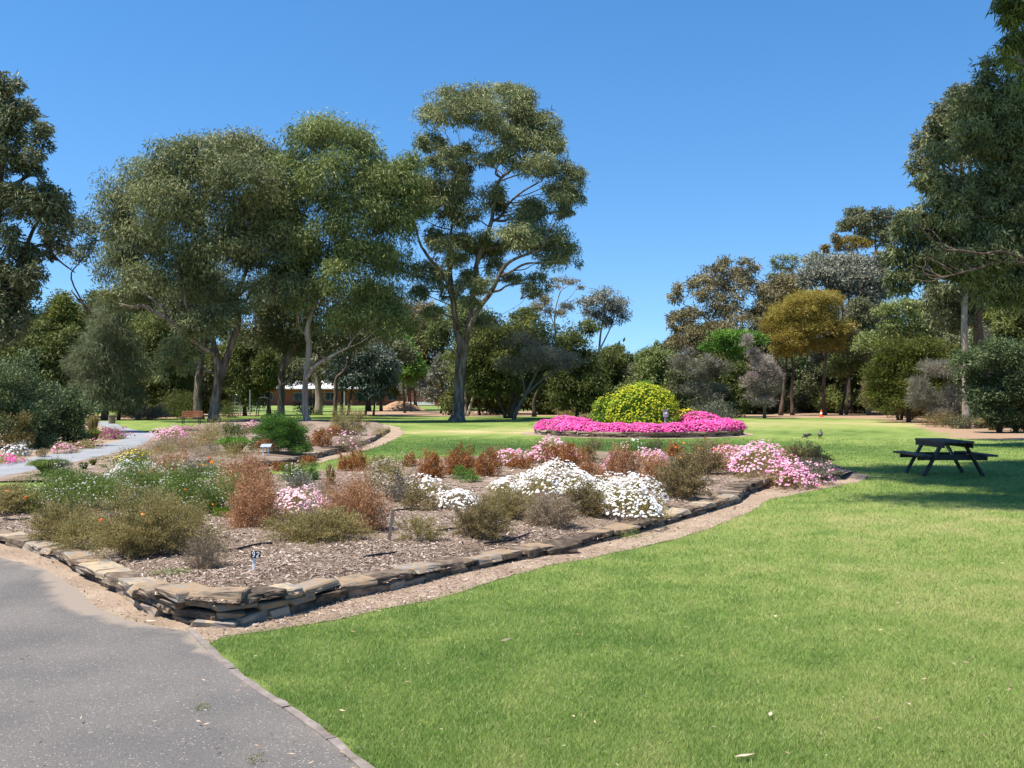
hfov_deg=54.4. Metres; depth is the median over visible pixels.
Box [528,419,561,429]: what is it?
flower cushion
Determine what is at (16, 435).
shrub
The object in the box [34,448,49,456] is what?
shrub
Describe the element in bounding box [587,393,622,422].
flower bush
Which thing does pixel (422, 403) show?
garden wall
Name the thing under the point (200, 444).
shrub
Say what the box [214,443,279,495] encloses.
shrub
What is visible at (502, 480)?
flower bush
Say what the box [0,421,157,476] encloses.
gravel path
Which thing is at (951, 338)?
tree
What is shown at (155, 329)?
tree
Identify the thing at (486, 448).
shrub
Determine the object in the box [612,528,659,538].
weed patch
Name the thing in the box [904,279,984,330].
tree
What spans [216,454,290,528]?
shrub
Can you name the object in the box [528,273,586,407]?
gum tree
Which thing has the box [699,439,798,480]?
flower bush
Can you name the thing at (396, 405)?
sand mound
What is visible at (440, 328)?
tree
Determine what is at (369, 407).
tree
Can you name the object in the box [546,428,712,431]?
mulch
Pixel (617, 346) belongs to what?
tree
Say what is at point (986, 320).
tree
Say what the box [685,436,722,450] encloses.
shrub
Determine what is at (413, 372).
tree
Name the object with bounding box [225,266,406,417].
gum tree
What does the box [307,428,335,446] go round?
shrub
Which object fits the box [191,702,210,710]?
weed tuft
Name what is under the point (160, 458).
shrub
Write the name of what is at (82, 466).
shrub
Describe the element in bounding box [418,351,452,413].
tree
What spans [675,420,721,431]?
flower cushion
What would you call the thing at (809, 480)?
flower bush
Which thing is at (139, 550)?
shrub
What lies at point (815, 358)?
tree
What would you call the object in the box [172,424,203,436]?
flower bush
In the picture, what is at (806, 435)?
duck
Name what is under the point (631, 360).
tree
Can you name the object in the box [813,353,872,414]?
gum tree
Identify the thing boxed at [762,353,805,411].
tree
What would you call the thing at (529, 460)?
shrub
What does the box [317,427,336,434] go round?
shrub
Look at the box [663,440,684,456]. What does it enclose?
shrub
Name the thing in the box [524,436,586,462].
flower bush
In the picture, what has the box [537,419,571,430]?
flower cushion
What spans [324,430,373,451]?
shrub
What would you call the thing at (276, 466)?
shrub
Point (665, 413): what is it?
meter post
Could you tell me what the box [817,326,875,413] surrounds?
tree
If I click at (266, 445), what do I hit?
plaque
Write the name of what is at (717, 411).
shrub
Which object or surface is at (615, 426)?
flower cushion
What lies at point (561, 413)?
shrub
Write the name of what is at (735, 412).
shrub
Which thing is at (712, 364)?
dead branched tree
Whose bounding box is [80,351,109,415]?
tree
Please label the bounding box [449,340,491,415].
gum tree
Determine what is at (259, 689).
path edging
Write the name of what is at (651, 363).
tree
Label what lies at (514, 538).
drip hose
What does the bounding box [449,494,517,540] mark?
shrub
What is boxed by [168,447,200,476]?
shrub
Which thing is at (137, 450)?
shrub
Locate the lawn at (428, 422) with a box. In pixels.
[0,406,1023,767]
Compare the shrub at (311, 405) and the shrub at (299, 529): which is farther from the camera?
the shrub at (311, 405)
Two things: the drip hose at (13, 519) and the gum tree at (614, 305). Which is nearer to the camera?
the drip hose at (13, 519)
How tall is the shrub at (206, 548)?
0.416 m
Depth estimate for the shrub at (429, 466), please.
19.21 m
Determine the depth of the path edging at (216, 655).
6.62 m
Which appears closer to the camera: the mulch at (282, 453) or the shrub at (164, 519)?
the shrub at (164, 519)
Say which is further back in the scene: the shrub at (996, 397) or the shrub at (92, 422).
the shrub at (996, 397)
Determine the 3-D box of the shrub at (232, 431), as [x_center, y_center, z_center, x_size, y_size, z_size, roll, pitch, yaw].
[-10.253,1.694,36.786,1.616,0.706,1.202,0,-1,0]
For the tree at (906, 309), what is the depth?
79.50 m
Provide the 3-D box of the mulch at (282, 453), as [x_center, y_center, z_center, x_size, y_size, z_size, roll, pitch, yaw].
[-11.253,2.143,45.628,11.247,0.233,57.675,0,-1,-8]
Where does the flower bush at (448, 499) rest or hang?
on the mulch at (584, 526)
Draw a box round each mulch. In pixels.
[0,419,384,480]
[0,422,119,462]
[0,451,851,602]
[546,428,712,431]
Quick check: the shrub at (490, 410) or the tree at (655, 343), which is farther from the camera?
the tree at (655, 343)
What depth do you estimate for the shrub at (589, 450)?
23.95 m
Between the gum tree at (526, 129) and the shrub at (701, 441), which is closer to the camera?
the shrub at (701, 441)
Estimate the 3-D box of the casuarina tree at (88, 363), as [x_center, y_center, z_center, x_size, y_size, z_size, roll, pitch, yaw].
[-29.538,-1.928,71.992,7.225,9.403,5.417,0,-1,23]
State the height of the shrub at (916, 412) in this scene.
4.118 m
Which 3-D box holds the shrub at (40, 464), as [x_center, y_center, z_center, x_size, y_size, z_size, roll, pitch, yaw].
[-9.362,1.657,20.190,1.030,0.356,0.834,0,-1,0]
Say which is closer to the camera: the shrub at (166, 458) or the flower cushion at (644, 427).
the shrub at (166, 458)
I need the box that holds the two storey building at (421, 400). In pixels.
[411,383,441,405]
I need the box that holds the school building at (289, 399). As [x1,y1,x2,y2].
[233,381,453,405]
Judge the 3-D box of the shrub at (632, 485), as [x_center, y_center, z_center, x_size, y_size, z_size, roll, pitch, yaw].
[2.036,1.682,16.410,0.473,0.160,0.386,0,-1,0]
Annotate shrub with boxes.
[0,347,68,448]
[0,409,38,449]
[0,477,55,513]
[18,494,98,541]
[23,457,74,474]
[32,380,101,446]
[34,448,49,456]
[38,472,77,488]
[44,507,116,552]
[50,456,74,476]
[62,472,235,560]
[78,462,88,468]
[84,428,104,440]
[85,412,100,429]
[87,459,97,464]
[111,445,147,455]
[114,538,150,559]
[121,401,172,419]
[136,434,218,451]
[142,439,180,456]
[142,450,184,472]
[146,448,175,476]
[156,389,193,418]
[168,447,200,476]
[172,435,214,449]
[177,524,238,570]
[181,450,217,478]
[184,446,227,457]
[187,413,229,445]
[197,456,237,475]
[203,442,226,454]
[212,440,258,457]
[214,421,255,438]
[214,435,253,452]
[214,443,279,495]
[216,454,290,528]
[220,399,240,417]
[242,420,255,432]
[246,410,313,453]
[255,504,379,544]
[263,509,291,523]
[271,460,293,471]
[278,460,310,481]
[278,468,315,488]
[292,388,327,414]
[295,454,321,464]
[297,422,315,432]
[301,477,329,493]
[306,460,320,479]
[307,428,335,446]
[311,463,393,533]
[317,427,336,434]
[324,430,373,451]
[325,463,336,483]
[327,424,341,435]
[328,400,373,434]
[336,449,372,470]
[362,452,424,496]
[368,453,391,471]
[371,425,390,436]
[381,479,408,502]
[391,510,448,541]
[395,484,443,510]
[403,451,417,466]
[415,447,446,478]
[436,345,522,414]
[440,441,478,474]
[446,445,473,457]
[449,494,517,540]
[451,464,468,478]
[459,467,483,482]
[470,447,503,476]
[472,482,550,519]
[475,404,507,414]
[479,444,506,456]
[504,452,537,468]
[521,487,584,527]
[537,440,586,468]
[553,402,596,415]
[562,477,614,517]
[572,452,610,480]
[578,444,602,461]
[579,414,592,420]
[584,435,603,449]
[601,441,646,475]
[617,437,653,453]
[625,482,648,490]
[636,452,671,480]
[640,437,666,450]
[647,455,717,498]
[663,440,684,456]
[668,437,732,474]
[674,407,699,419]
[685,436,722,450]
[689,398,739,418]
[709,400,743,417]
[715,441,738,456]
[773,440,835,465]
[805,384,857,411]
[857,380,943,419]
[913,411,956,426]
[940,414,985,428]
[942,334,1023,432]
[974,418,1005,429]
[975,326,1010,414]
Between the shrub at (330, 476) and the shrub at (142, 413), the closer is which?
the shrub at (330, 476)
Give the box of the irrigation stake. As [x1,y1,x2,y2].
[387,508,409,541]
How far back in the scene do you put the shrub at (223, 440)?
26.06 m
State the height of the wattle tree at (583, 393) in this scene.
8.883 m
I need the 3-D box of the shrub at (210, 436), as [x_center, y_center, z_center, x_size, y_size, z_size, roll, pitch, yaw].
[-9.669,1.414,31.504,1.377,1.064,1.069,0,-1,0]
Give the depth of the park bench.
62.20 m
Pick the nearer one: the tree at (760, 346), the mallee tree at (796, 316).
the mallee tree at (796, 316)
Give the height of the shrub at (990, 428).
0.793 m
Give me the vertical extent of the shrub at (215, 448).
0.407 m
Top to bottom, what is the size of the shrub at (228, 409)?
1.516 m
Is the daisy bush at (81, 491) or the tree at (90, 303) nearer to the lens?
the daisy bush at (81, 491)
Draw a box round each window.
[294,392,301,399]
[325,392,333,399]
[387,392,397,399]
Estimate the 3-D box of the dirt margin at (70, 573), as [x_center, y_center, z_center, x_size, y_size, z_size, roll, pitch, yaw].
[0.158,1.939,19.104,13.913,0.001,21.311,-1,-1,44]
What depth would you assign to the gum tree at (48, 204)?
45.63 m
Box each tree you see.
[0,70,81,348]
[0,329,82,394]
[22,281,45,329]
[25,316,92,384]
[37,288,90,344]
[55,209,112,419]
[55,296,154,419]
[74,283,139,410]
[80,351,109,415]
[84,123,321,421]
[108,270,180,328]
[110,304,204,399]
[134,355,212,414]
[135,369,193,416]
[149,257,243,419]
[166,303,248,408]
[194,355,237,413]
[204,327,281,415]
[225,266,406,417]
[253,314,286,414]
[258,107,435,420]
[284,321,338,389]
[302,306,422,414]
[319,287,401,416]
[322,339,404,415]
[342,270,396,410]
[370,378,408,410]
[390,78,590,420]
[392,332,432,412]
[396,368,427,411]
[397,290,451,405]
[417,296,505,391]
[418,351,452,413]
[436,304,570,417]
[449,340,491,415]
[476,351,526,413]
[492,329,590,418]
[515,349,572,414]
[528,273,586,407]
[532,315,614,416]
[571,348,629,405]
[573,283,632,354]
[580,345,633,409]
[595,343,632,358]
[610,343,687,407]
[621,362,648,412]
[624,351,633,367]
[639,339,662,356]
[654,335,683,353]
[663,315,753,411]
[663,356,713,412]
[664,253,803,339]
[666,345,735,406]
[690,350,757,413]
[695,327,769,361]
[701,355,751,416]
[737,330,787,417]
[742,322,789,413]
[744,266,817,343]
[755,287,861,415]
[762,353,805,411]
[763,250,820,278]
[778,347,821,407]
[786,353,858,412]
[794,248,895,413]
[801,297,898,389]
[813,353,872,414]
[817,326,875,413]
[818,231,883,302]
[833,204,899,410]
[835,294,882,414]
[848,296,936,417]
[858,332,958,421]
[859,347,899,413]
[878,33,1023,318]
[902,80,988,427]
[903,356,970,423]
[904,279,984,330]
[922,318,989,417]
[944,153,978,428]
[959,327,989,418]
[971,300,996,327]
[983,298,1001,321]
[984,0,1023,99]
[984,305,1023,377]
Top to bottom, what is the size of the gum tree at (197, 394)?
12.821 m
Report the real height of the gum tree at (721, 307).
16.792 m
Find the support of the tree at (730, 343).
on the lawn at (428, 422)
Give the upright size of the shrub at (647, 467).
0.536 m
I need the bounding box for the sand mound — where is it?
[383,401,423,409]
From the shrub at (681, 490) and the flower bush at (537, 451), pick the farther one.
the flower bush at (537, 451)
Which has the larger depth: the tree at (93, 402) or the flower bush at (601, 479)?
the tree at (93, 402)
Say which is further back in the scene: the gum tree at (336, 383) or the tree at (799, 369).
the tree at (799, 369)
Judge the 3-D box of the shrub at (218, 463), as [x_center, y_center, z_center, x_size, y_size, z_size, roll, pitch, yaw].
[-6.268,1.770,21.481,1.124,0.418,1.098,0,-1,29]
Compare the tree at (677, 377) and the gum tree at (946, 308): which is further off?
the tree at (677, 377)
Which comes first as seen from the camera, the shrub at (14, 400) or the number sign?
the number sign
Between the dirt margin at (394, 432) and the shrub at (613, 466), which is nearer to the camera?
the shrub at (613, 466)
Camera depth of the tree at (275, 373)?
91.85 m
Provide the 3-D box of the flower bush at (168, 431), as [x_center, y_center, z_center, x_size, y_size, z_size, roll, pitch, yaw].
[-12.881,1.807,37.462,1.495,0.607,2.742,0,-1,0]
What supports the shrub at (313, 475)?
on the mulch at (584, 526)
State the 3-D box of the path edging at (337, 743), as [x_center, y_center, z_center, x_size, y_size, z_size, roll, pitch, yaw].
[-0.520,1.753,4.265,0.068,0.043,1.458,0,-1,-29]
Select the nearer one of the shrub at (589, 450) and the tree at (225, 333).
the shrub at (589, 450)
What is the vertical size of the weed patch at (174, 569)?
0.081 m
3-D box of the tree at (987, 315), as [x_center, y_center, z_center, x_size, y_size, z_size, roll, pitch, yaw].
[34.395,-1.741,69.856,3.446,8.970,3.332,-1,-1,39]
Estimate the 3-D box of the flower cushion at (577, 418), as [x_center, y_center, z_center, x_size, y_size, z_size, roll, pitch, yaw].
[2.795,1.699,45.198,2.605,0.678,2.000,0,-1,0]
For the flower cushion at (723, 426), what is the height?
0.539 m
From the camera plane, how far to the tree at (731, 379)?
81.50 m
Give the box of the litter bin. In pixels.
[108,415,115,423]
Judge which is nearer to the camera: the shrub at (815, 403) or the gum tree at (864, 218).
the shrub at (815, 403)
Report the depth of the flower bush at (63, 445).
29.70 m
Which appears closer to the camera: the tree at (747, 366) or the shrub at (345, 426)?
the shrub at (345, 426)
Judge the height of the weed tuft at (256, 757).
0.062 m
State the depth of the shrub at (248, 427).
44.18 m
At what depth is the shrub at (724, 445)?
25.93 m
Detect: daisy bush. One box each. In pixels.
[11,462,144,512]
[86,451,205,506]
[150,461,245,512]
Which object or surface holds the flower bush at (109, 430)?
on the mulch at (104, 441)
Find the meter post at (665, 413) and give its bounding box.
[663,410,667,423]
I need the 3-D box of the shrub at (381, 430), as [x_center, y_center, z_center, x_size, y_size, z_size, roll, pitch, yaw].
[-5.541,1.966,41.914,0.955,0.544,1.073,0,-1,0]
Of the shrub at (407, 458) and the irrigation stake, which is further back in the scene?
the shrub at (407, 458)
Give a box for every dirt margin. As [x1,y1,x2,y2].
[0,471,868,642]
[227,424,404,471]
[520,431,752,438]
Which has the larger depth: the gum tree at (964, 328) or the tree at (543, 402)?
the tree at (543, 402)
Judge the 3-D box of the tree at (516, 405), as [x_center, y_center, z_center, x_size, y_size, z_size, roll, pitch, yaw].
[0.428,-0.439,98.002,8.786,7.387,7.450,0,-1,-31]
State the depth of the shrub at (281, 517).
12.10 m
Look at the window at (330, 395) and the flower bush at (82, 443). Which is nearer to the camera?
the flower bush at (82, 443)
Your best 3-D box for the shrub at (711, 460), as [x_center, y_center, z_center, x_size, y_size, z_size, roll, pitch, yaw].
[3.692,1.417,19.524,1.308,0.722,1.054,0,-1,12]
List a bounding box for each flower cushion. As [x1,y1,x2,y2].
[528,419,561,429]
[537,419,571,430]
[547,419,587,430]
[550,415,597,427]
[568,421,608,431]
[595,422,640,431]
[618,422,667,432]
[650,422,693,432]
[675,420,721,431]
[676,410,722,422]
[695,419,739,430]
[714,418,748,430]
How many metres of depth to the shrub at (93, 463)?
22.33 m
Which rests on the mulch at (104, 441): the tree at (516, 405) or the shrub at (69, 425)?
the shrub at (69, 425)
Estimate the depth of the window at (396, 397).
189.86 m
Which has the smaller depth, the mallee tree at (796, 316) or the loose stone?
the loose stone
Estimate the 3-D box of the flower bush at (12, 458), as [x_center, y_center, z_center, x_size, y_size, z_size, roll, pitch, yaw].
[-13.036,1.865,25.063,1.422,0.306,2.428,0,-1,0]
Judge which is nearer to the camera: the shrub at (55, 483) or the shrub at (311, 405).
the shrub at (55, 483)
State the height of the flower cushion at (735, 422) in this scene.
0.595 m
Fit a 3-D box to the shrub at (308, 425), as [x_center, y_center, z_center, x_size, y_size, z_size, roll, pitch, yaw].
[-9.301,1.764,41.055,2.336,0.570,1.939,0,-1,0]
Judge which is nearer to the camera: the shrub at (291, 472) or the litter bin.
the shrub at (291, 472)
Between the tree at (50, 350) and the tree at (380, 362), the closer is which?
the tree at (50, 350)
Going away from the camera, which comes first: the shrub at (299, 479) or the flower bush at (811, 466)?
the shrub at (299, 479)
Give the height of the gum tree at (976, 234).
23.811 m
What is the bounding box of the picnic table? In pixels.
[893,438,997,476]
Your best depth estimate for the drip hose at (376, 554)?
9.76 m
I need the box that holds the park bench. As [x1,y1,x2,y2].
[182,411,202,423]
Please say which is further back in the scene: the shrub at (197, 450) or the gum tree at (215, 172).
the gum tree at (215, 172)
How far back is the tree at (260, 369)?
86.86 m
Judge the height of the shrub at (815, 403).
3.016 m
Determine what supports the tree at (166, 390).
on the lawn at (428, 422)
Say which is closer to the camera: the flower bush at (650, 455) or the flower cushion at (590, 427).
the flower bush at (650, 455)
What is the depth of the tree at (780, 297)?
111.02 m
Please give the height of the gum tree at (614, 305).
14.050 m
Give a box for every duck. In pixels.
[802,433,811,437]
[817,429,822,436]
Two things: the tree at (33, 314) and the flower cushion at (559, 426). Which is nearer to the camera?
the flower cushion at (559, 426)
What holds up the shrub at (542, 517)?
on the mulch at (584, 526)
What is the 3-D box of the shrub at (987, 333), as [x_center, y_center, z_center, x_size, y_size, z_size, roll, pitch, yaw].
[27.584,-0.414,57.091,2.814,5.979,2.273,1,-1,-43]
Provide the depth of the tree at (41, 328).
79.05 m
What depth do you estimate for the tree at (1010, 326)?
58.84 m
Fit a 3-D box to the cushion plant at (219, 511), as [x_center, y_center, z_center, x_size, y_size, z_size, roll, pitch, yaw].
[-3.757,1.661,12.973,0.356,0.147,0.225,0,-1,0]
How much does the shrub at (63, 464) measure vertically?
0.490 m
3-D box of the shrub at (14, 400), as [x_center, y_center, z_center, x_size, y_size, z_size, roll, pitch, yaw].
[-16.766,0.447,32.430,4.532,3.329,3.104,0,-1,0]
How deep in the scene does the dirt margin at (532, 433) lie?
43.43 m
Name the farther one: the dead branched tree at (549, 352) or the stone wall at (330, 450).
the dead branched tree at (549, 352)
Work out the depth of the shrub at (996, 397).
46.45 m
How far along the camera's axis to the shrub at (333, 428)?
37.42 m
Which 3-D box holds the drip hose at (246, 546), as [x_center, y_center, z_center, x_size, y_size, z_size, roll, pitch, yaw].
[-2.651,1.647,10.133,0.105,0.040,0.584,0,-1,24]
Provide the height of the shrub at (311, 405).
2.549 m
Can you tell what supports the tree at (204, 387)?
on the lawn at (428, 422)
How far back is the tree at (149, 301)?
123.48 m
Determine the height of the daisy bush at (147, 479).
0.778 m
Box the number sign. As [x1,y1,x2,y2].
[251,551,260,570]
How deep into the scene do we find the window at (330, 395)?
189.86 m
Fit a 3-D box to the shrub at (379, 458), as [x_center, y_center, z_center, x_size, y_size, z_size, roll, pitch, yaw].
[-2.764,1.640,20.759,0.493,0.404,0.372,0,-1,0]
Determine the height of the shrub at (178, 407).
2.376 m
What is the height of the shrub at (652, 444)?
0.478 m
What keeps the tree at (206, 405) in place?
on the lawn at (428, 422)
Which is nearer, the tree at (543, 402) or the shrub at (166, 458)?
the shrub at (166, 458)
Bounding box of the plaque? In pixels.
[260,444,271,455]
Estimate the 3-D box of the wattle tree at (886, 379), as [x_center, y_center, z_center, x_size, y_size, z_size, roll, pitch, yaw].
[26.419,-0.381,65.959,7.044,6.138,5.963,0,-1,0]
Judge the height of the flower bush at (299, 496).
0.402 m
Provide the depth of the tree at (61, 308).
81.12 m
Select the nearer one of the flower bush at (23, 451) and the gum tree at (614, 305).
the flower bush at (23, 451)
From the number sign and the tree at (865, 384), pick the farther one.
the tree at (865, 384)
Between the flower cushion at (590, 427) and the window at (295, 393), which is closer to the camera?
the flower cushion at (590, 427)
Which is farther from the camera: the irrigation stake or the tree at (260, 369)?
the tree at (260, 369)
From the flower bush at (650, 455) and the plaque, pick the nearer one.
the flower bush at (650, 455)
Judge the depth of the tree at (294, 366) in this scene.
109.72 m
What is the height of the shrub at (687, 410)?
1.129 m
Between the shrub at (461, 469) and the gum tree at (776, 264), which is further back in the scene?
the gum tree at (776, 264)
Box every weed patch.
[145,567,195,575]
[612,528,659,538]
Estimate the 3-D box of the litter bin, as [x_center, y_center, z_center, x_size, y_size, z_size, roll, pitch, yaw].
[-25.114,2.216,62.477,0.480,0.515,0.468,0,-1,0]
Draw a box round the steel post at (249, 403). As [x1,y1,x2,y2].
[249,390,250,416]
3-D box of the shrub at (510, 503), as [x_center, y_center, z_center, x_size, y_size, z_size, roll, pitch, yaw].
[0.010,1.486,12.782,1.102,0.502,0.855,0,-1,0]
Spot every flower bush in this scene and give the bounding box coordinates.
[0,439,37,456]
[0,453,30,463]
[49,441,83,453]
[72,439,105,448]
[92,449,160,464]
[94,426,134,439]
[98,457,164,479]
[145,425,188,440]
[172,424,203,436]
[273,483,332,518]
[408,473,451,493]
[421,487,480,509]
[485,473,530,492]
[487,448,532,464]
[510,458,603,495]
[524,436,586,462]
[567,471,626,491]
[581,471,673,519]
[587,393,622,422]
[597,454,619,470]
[605,378,681,425]
[633,447,666,461]
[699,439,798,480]
[763,454,822,489]
[793,457,845,484]
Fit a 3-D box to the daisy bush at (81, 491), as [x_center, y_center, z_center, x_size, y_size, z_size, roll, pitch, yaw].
[-5.944,1.408,13.943,1.825,0.677,1.312,0,-1,0]
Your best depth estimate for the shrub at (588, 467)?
17.96 m
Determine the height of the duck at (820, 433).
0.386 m
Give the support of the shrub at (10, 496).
on the mulch at (584, 526)
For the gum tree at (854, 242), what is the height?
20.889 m
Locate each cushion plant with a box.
[191,500,227,511]
[212,505,231,516]
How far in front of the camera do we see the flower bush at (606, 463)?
20.84 m
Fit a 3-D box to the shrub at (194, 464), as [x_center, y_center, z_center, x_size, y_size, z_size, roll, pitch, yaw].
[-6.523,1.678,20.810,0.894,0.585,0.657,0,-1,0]
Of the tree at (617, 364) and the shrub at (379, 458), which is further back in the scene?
the tree at (617, 364)
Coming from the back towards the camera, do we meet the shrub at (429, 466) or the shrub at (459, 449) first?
the shrub at (459, 449)
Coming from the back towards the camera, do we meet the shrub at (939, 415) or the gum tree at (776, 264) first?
the gum tree at (776, 264)
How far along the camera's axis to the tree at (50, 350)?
77.12 m
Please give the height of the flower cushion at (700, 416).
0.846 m
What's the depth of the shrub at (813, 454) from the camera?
23.10 m
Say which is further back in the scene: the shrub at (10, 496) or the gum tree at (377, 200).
the gum tree at (377, 200)
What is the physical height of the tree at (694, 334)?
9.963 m
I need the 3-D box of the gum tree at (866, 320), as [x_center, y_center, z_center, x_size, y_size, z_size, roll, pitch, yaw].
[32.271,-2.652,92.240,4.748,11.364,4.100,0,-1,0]
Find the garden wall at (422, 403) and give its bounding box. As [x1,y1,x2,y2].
[409,402,434,404]
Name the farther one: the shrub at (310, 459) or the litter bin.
the litter bin
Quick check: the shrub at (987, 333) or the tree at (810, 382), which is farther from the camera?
the tree at (810, 382)
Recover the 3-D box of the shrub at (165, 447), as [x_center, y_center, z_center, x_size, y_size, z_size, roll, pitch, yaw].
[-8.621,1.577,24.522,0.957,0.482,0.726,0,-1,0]
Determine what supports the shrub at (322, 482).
on the mulch at (584, 526)
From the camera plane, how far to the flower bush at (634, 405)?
43.92 m
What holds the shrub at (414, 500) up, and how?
on the mulch at (584, 526)
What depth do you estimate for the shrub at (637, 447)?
27.70 m
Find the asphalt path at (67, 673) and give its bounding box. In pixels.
[0,558,357,767]
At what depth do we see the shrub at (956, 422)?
52.58 m
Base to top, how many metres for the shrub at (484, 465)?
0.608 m
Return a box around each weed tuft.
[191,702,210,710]
[245,752,266,764]
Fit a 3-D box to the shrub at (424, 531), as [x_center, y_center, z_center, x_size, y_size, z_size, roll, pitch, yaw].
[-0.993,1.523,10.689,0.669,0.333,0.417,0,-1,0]
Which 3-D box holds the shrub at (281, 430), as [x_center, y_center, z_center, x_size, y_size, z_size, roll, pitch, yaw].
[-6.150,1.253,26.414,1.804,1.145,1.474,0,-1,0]
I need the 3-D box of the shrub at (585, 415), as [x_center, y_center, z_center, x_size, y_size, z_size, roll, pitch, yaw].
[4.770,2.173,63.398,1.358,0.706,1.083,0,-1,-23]
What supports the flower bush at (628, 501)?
on the mulch at (584, 526)
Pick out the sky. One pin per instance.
(703, 130)
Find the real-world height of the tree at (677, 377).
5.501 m
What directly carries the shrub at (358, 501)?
on the mulch at (584, 526)
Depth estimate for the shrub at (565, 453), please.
21.83 m
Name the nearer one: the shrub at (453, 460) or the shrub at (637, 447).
the shrub at (453, 460)
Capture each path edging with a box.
[188,629,235,668]
[229,668,289,708]
[284,706,335,739]
[328,737,374,767]
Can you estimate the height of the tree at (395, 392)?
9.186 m
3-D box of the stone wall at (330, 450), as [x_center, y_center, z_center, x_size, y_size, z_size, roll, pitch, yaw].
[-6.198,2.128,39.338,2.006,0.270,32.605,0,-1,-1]
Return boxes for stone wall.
[0,470,843,627]
[224,425,389,468]
[534,429,743,437]
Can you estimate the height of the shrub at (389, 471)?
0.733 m
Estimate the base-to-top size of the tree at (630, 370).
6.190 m
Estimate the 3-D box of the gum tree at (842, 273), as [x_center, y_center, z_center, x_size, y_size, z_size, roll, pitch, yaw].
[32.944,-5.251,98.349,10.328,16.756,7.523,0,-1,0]
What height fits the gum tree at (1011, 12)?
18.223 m
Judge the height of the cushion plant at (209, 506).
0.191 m
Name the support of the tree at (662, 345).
on the lawn at (428, 422)
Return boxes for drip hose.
[2,517,29,519]
[235,542,272,549]
[363,551,395,557]
[483,533,528,543]
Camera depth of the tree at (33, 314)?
109.75 m
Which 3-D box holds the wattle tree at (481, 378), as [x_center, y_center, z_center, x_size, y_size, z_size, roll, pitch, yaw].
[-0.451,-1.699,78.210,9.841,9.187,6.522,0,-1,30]
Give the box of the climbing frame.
[255,397,270,416]
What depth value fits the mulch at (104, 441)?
33.83 m
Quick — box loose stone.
[543,537,577,555]
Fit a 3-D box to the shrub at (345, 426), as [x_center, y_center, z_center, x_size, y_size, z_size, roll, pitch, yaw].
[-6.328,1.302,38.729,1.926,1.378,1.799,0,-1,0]
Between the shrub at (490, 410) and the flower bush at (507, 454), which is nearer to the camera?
the flower bush at (507, 454)
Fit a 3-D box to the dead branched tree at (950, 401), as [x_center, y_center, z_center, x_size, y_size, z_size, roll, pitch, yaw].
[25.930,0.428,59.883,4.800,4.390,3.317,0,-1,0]
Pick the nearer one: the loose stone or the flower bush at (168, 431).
the loose stone
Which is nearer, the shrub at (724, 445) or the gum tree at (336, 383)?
the shrub at (724, 445)
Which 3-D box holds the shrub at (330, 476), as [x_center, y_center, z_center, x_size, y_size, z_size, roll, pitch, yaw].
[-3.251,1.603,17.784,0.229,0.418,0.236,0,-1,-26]
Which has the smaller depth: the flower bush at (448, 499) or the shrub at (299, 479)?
the flower bush at (448, 499)
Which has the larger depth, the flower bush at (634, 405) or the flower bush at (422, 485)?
the flower bush at (634, 405)
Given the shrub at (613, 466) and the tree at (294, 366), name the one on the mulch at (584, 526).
the shrub at (613, 466)
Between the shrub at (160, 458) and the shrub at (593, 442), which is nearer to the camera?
the shrub at (160, 458)
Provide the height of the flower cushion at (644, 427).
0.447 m
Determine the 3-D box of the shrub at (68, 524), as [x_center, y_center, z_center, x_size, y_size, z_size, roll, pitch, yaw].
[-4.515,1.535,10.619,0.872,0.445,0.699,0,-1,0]
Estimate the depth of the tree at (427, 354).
126.79 m
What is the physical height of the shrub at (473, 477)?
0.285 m
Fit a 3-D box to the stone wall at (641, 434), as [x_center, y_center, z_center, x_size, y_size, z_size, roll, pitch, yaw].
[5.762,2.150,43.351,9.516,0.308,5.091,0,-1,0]
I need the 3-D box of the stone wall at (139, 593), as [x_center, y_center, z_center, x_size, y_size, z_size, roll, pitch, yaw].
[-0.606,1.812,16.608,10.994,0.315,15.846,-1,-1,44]
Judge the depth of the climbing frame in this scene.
84.00 m
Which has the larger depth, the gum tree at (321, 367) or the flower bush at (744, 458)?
the gum tree at (321, 367)
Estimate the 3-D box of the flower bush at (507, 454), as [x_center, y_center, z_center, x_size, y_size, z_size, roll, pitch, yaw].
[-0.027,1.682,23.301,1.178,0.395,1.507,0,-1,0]
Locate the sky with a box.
[0,0,1023,357]
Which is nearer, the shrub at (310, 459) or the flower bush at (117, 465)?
the flower bush at (117, 465)
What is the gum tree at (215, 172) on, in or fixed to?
on the lawn at (428, 422)
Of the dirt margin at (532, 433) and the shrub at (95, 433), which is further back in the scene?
the dirt margin at (532, 433)
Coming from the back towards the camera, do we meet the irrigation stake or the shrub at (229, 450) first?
the shrub at (229, 450)
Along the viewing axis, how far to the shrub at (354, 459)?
21.31 m
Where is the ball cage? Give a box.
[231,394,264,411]

